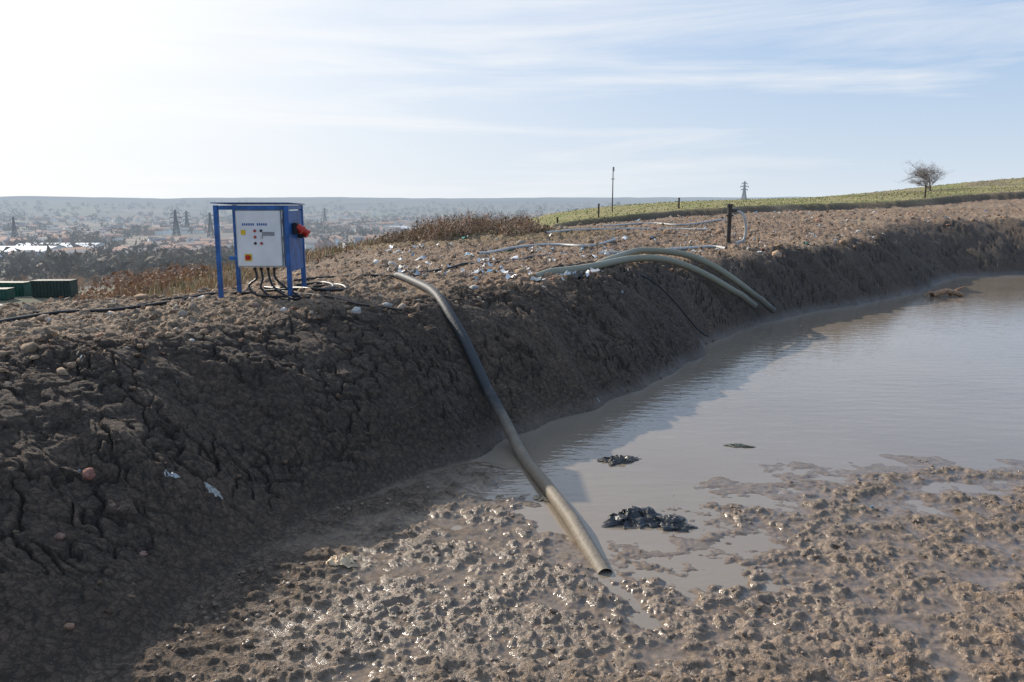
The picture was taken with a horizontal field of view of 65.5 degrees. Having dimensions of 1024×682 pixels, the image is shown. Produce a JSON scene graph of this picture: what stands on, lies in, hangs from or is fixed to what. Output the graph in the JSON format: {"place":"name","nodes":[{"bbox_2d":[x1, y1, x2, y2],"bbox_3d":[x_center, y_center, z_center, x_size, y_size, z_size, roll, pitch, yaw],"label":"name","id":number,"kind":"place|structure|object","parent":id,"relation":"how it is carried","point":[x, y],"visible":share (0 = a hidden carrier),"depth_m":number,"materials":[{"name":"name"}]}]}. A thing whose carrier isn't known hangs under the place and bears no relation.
{"place":"outdoors","nodes":[
{"label":"outdoors","id":0,"kind":"place"},
{"bbox_2d":[0,178,1023,681],"bbox_3d":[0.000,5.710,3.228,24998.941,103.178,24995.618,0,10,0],"label":"ground terrain","id":1,"kind":"structure","parent":0,"point":[114,518],"depth_m":6.43,"materials":[{"name":"brown soil"}]},
{"bbox_2d":[0,287,14,299],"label":"waste container","id":2,"kind":"object","parent":1,"relation":"on","point":[7,293],"visible":1,"depth_m":118.14,"materials":[{"name":"green metal"}]},
{"bbox_2d":[8,216,18,237],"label":"electricity pylon","id":3,"kind":"object","parent":1,"relation":"on","point":[13,223],"visible":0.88,"depth_m":870.60,"materials":[{"name":"grey metal"}]},
{"bbox_2d":[0,281,31,296],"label":"waste container","id":4,"kind":"object","parent":1,"relation":"on","point":[22,288],"visible":0.52,"depth_m":123.30,"materials":[{"name":"green metal"}]},
{"bbox_2d":[0,246,67,256],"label":"warehouse","id":5,"kind":"structure","parent":1,"relation":"on","point":[43,249],"depth_m":615.61,"materials":[{"name":"metal"}]},
{"bbox_2d":[30,279,78,297],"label":"waste container","id":6,"kind":"object","parent":1,"relation":"on","point":[48,288],"visible":0.96,"depth_m":120.83,"materials":[{"name":"green metal"}]},
{"bbox_2d":[54,533,65,539],"bbox_3d":[-2.830,1.222,4.988,0.058,0.040,0.056,0,10,0],"label":"stone","id":7,"kind":"object","parent":1,"relation":"on","point":[59,536],"visible":1,"depth_m":4.97,"materials":[{"name":"grey stone"}]},
{"bbox_2d":[16,243,106,247],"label":"warehouse","id":8,"kind":"structure","parent":1,"relation":"on","point":[62,244],"depth_m":689.85,"materials":[{"name":"metal"}]},
{"bbox_2d":[63,623,73,629],"bbox_3d":[-2.501,1.614,4.501,0.059,0.047,0.050,0,10,0],"label":"stone","id":9,"kind":"object","parent":1,"relation":"on","point":[68,626],"visible":1,"depth_m":4.48,"materials":[{"name":"grey stone"}]},
{"bbox_2d":[82,467,95,479],"bbox_3d":[-2.949,0.927,5.542,0.090,0.086,0.110,0,10,0],"label":"rock","id":10,"kind":"object","parent":1,"relation":"on","point":[88,474],"visible":1,"depth_m":5.52,"materials":[{"name":"stone"}]},
{"bbox_2d":[3,296,188,312],"bbox_3d":[-5.069,-0.398,9.585,3.333,0.062,0.410,-9,13,-41],"label":"power cable","id":11,"kind":"object","parent":1,"relation":"on","point":[129,305],"visible":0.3,"depth_m":10.06,"materials":[{"name":"black rubber"}]},
{"bbox_2d":[0,266,213,291],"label":"bare woodland","id":12,"kind":"object","parent":1,"relation":"on","point":[81,282],"visible":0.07,"depth_m":152.72,"materials":[{"name":"brown plant"}]},
{"bbox_2d":[0,291,255,322],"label":"power cable","id":13,"kind":"object","parent":1,"relation":"on","point":[91,310],"visible":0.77,"depth_m":9.36,"materials":[{"name":"black rubber"}]},
{"bbox_2d":[57,261,210,300],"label":"shrubs","id":14,"kind":"object","parent":1,"relation":"on","point":[148,277],"visible":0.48,"depth_m":21.21,"materials":[{"name":"brown plant"}]},
{"bbox_2d":[138,551,147,556],"bbox_3d":[-2.439,1.409,5.274,0.062,0.038,0.064,0,10,0],"label":"stone","id":15,"kind":"object","parent":1,"relation":"on","point":[144,553],"visible":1,"depth_m":5.26,"materials":[{"name":"grey stone"}]},
{"bbox_2d":[164,470,179,477],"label":"paper litter","id":16,"kind":"object","parent":1,"relation":"on","point":[172,474],"visible":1,"depth_m":5.86,"materials":[{"name":"paper"}]},
{"bbox_2d":[169,210,181,236],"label":"electricity pylon","id":17,"kind":"object","parent":1,"relation":"on","point":[175,223],"visible":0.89,"depth_m":889.40,"materials":[{"name":"grey metal"}]},
{"bbox_2d":[183,211,190,226],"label":"electricity pylon","id":18,"kind":"object","parent":1,"relation":"on","point":[186,218],"visible":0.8,"depth_m":1234.71,"materials":[{"name":"grey metal"}]},
{"bbox_2d":[188,302,196,309],"bbox_3d":[-3.595,-0.370,8.967,0.102,0.126,0.116,0,10,0],"label":"stone","id":19,"kind":"object","parent":1,"relation":"on","point":[192,306],"visible":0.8,"depth_m":8.95,"materials":[{"name":"grey stone"}]},
{"bbox_2d":[205,212,214,238],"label":"electricity pylon","id":20,"kind":"object","parent":1,"relation":"on","point":[210,224],"visible":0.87,"depth_m":870.09,"materials":[{"name":"grey metal"}]},
{"bbox_2d":[204,482,222,498],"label":"paper litter","id":21,"kind":"object","parent":1,"relation":"on","point":[214,491],"visible":1,"depth_m":5.98,"materials":[{"name":"paper"}]},
{"bbox_2d":[84,236,384,298],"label":"dry weeds","id":22,"kind":"object","parent":1,"relation":"on","point":[228,267],"visible":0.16,"depth_m":20.44,"materials":[{"name":"brown plant"}]},
{"bbox_2d":[0,212,500,265],"bbox_3d":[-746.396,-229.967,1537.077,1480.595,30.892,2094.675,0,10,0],"label":"town houses","id":23,"kind":"structure","parent":1,"relation":"on","point":[193,243],"depth_m":1124.16,"materials":[{"name":"grey brick"}]},
{"bbox_2d":[251,302,259,307],"bbox_3d":[-3.053,-0.425,9.473,0.132,0.088,0.093,6,11,29],"label":"stone","id":24,"kind":"object","parent":1,"relation":"on","point":[254,304],"visible":0.93,"depth_m":9.43,"materials":[{"name":"grey stone"}]},
{"bbox_2d":[210,202,311,300],"bbox_3d":[-3.153,-1.162,10.507,1.354,1.316,1.002,0,10,0],"label":"control panel stand","id":25,"kind":"object","parent":1,"relation":"on","point":[267,235],"visible":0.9,"depth_m":10.24,"materials":[{"name":"blue paint"}]},
{"bbox_2d":[236,211,282,265],"bbox_3d":[-3.240,-1.314,10.215,0.565,0.705,0.022,0,10,0],"label":"enclosure door","id":26,"kind":"structure","parent":25,"relation":"in","point":[269,253],"depth_m":10.21,"materials":[{"name":"white paint"}]},
{"bbox_2d":[264,281,334,290],"bbox_3d":[-2.942,-0.786,11.521,0.681,0.131,1.457,-9,14,-42],"label":"power cable","id":27,"kind":"object","parent":1,"relation":"on","point":[310,283],"visible":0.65,"depth_m":11.72,"materials":[{"name":"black rubber"}]},
{"bbox_2d":[264,283,347,291],"bbox_3d":[-2.812,-0.748,11.274,1.209,0.109,0.706,5,11,26],"label":"power cable","id":28,"kind":"object","parent":1,"relation":"on","point":[316,287],"visible":0.73,"depth_m":11.10,"materials":[{"name":"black rubber"}]},
{"bbox_2d":[0,198,620,283],"bbox_3d":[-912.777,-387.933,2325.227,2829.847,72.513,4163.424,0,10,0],"label":"distant trees","id":29,"kind":"object","parent":1,"relation":"on","point":[63,263],"visible":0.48,"depth_m":515.10,"materials":[{"name":"plant"}]},
{"bbox_2d":[322,208,326,220],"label":"electricity pylon","id":30,"kind":"object","parent":1,"relation":"on","point":[324,214],"visible":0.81,"depth_m":1677.86,"materials":[{"name":"grey metal"}]},
{"bbox_2d":[281,290,401,310],"bbox_3d":[-2.210,-0.516,10.050,2.283,0.092,0.118,8,13,39],"label":"power cable","id":31,"kind":"object","parent":1,"relation":"on","point":[361,304],"visible":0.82,"depth_m":9.77,"materials":[{"name":"black rubber"}]},
{"bbox_2d":[326,552,359,567],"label":"paper litter","id":32,"kind":"object","parent":1,"relation":"on","point":[346,559],"visible":1,"depth_m":5.68,"materials":[{"name":"paper"}]},
{"bbox_2d":[294,273,444,280],"bbox_3d":[-2.289,-1.041,12.905,2.394,0.096,0.334,-1,10,-7],"label":"power cable","id":33,"kind":"object","parent":1,"relation":"on","point":[375,275],"visible":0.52,"depth_m":12.85,"materials":[{"name":"black rubber"}]},
{"bbox_2d":[389,226,415,230],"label":"warehouse","id":34,"kind":"structure","parent":1,"relation":"on","point":[403,227],"depth_m":1134.35,"materials":[{"name":"metal"}]},
{"bbox_2d":[78,290,778,470],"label":"bank litter","id":35,"kind":"object","parent":1,"relation":"on","point":[566,309],"visible":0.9,"depth_m":8.59,"materials":[{"name":"plastic"}]},
{"bbox_2d":[368,204,555,244],"bbox_3d":[-1.868,-3.783,27.969,6.844,1.657,7.462,0,10,0],"label":"bramble thicket","id":36,"kind":"object","parent":1,"relation":"on","point":[454,235],"visible":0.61,"depth_m":26.04,"materials":[{"name":"brown plant"}]},
{"bbox_2d":[4,242,932,640],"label":"bank clods","id":37,"kind":"object","parent":1,"relation":"on","point":[134,388],"visible":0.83,"depth_m":7.66,"materials":[{"name":"soil"}]},
{"bbox_2d":[403,254,546,272],"bbox_3d":[-0.385,-1.595,15.922,0.418,0.135,5.605,5,11,28],"label":"power cable","id":38,"kind":"object","parent":1,"relation":"on","point":[460,264],"visible":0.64,"depth_m":14.77,"materials":[{"name":"black rubber"}]},
{"bbox_2d":[393,272,611,573],"bbox_3d":[-0.465,0.280,9.315,0.414,1.572,8.043,-3,11,-18],"label":"suction hose","id":39,"kind":"object","parent":1,"relation":"on","point":[573,523],"visible":0.97,"depth_m":8.28,"materials":[{"name":"black rubber"}]},
{"bbox_2d":[0,208,1023,384],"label":"rubble stones","id":40,"kind":"object","parent":1,"relation":"on","point":[28,347],"visible":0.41,"depth_m":11.22,"materials":[{"name":"brown stone"}]},
{"bbox_2d":[477,239,615,253],"bbox_3d":[0.983,-2.493,20.956,5.503,0.225,1.389,-7,12,-36],"label":"leachate pipe","id":41,"kind":"object","parent":1,"relation":"on","point":[546,244],"visible":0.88,"depth_m":21.12,"materials":[{"name":"plastic"}]},
{"bbox_2d":[151,456,1023,681],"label":"mud clods","id":42,"kind":"object","parent":1,"relation":"on","point":[249,641],"visible":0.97,"depth_m":5.00,"materials":[{"name":"brown soil"}]},
{"bbox_2d":[612,167,613,212],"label":"antenna mast","id":43,"kind":"object","parent":1,"relation":"on","point":[612,191],"visible":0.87,"depth_m":49.81,"materials":[{"name":"grey metal"}]},
{"bbox_2d":[545,228,708,232],"bbox_3d":[3.758,-4.017,28.830,7.516,0.161,1.913,-6,12,-32],"label":"leachate pipe","id":44,"kind":"object","parent":1,"relation":"on","point":[700,229],"visible":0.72,"depth_m":29.77,"materials":[{"name":"plastic"}]},
{"bbox_2d":[548,261,707,336],"bbox_3d":[2.040,-0.798,14.929,3.032,1.327,1.211,-1,10,-6],"label":"power cable","id":45,"kind":"object","parent":1,"relation":"on","point":[660,287],"visible":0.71,"depth_m":14.60,"materials":[{"name":"black rubber"}]},
{"bbox_2d":[535,255,757,308],"bbox_3d":[2.345,-0.958,14.832,6.552,1.205,1.024,-8,13,-40],"label":"discharge hose","id":46,"kind":"object","parent":1,"relation":"on","point":[747,300],"visible":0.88,"depth_m":15.66,"materials":[{"name":"black rubber"}]},
{"bbox_2d":[597,218,726,226],"bbox_3d":[6.574,-4.940,33.305,6.411,0.295,1.950,-3,10,-15],"label":"leachate pipe","id":47,"kind":"object","parent":1,"relation":"on","point":[666,223],"visible":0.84,"depth_m":33.35,"materials":[{"name":"plastic"}]},
{"bbox_2d":[597,245,727,254],"bbox_3d":[3.904,-2.220,19.480,4.221,0.114,0.897,-8,13,-37],"label":"leachate pipe","id":48,"kind":"object","parent":1,"relation":"on","point":[685,248],"visible":0.53,"depth_m":20.18,"materials":[{"name":"plastic"}]},
{"bbox_2d":[596,247,775,312],"bbox_3d":[3.038,-1.127,16.122,5.556,1.444,1.672,-8,13,-37],"label":"discharge hose","id":49,"kind":"object","parent":1,"relation":"on","point":[753,294],"visible":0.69,"depth_m":16.81,"materials":[{"name":"grey plastic"}]},
{"bbox_2d":[382,210,999,281],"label":"litter","id":50,"kind":"object","parent":1,"relation":"on","point":[579,274],"visible":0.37,"depth_m":16.01,"materials":[{"name":"plastic"}]},
{"bbox_2d":[726,204,746,243],"bbox_3d":[6.283,-3.176,22.323,0.607,1.315,0.252,3,10,15],"label":"gas well standpipe","id":51,"kind":"object","parent":1,"relation":"on","point":[729,215],"visible":0.92,"depth_m":22.30,"materials":[{"name":"metal"}]},
{"bbox_2d":[740,181,748,198],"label":"electricity pylon","id":52,"kind":"object","parent":1,"relation":"on","point":[744,186],"visible":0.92,"depth_m":1472.41,"materials":[{"name":"grey metal"}]},
{"bbox_2d":[531,177,1023,224],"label":"grass tufts","id":53,"kind":"object","parent":1,"relation":"on","point":[883,194],"visible":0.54,"depth_m":54.47,"materials":[{"name":"green plant"}]},
{"bbox_2d":[898,161,947,190],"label":"bare tree","id":54,"kind":"object","parent":1,"relation":"on","point":[922,172],"visible":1,"depth_m":69.84,"materials":[{"name":"brown plant"}]},
{"bbox_2d":[0,0,1023,198],"label":"sky","id":55,"kind":"structure","parent":0,"point":[161,99],"materials":[{"name":"blue"}]},
{"bbox_2d":[451,274,1023,629],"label":"pond water","id":56,"kind":"structure","parent":0,"point":[911,374],"depth_m":9.56,"materials":[{"name":"liquid"}]},
{"bbox_2d":[533,495,549,501],"bbox_3d":[0.266,1.381,7.046,0.178,0.029,0.122,3,10,15],"label":"cloth rag","id":57,"kind":"object","parent":56,"relation":"on","point":[541,497],"visible":0.96,"depth_m":7.03,"materials":[{"name":"fabric"}]},
{"bbox_2d":[597,455,642,465],"bbox_3d":[1.099,1.185,8.088,0.458,0.052,0.251,-5,11,-27],"label":"black plastic sheet","id":58,"kind":"object","parent":56,"relation":"on","point":[615,459],"visible":1,"depth_m":8.05,"materials":[{"name":"black plastic"}]},
{"bbox_2d":[601,506,661,528],"bbox_3d":[0.990,1.432,6.599,0.537,0.083,0.449,0,10,0],"label":"black plastic sheet","id":59,"kind":"object","parent":56,"relation":"on","point":[634,517],"visible":0.98,"depth_m":6.51,"materials":[{"name":"black plastic"}]},
{"bbox_2d":[646,514,697,532],"bbox_3d":[1.269,1.462,6.504,0.453,0.058,0.371,0,10,0],"label":"black plastic sheet","id":60,"kind":"object","parent":56,"relation":"on","point":[665,522],"visible":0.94,"depth_m":6.45,"materials":[{"name":"black plastic"}]},
{"bbox_2d":[723,443,755,447],"bbox_3d":[2.444,1.115,8.561,0.341,0.026,0.117,2,10,12],"label":"plastic rag","id":61,"kind":"object","parent":56,"relation":"on","point":[738,445],"visible":1,"depth_m":8.55,"materials":[{"name":"grey plastic"}]},
{"bbox_2d":[924,286,964,296],"bbox_3d":[11.872,-1.336,21.859,1.302,0.316,0.215,-2,10,-10],"label":"driftwood branch","id":62,"kind":"object","parent":56,"relation":"in","point":[951,292],"visible":1,"depth_m":21.84,"materials":[{"name":"brown plant"}]}
]}

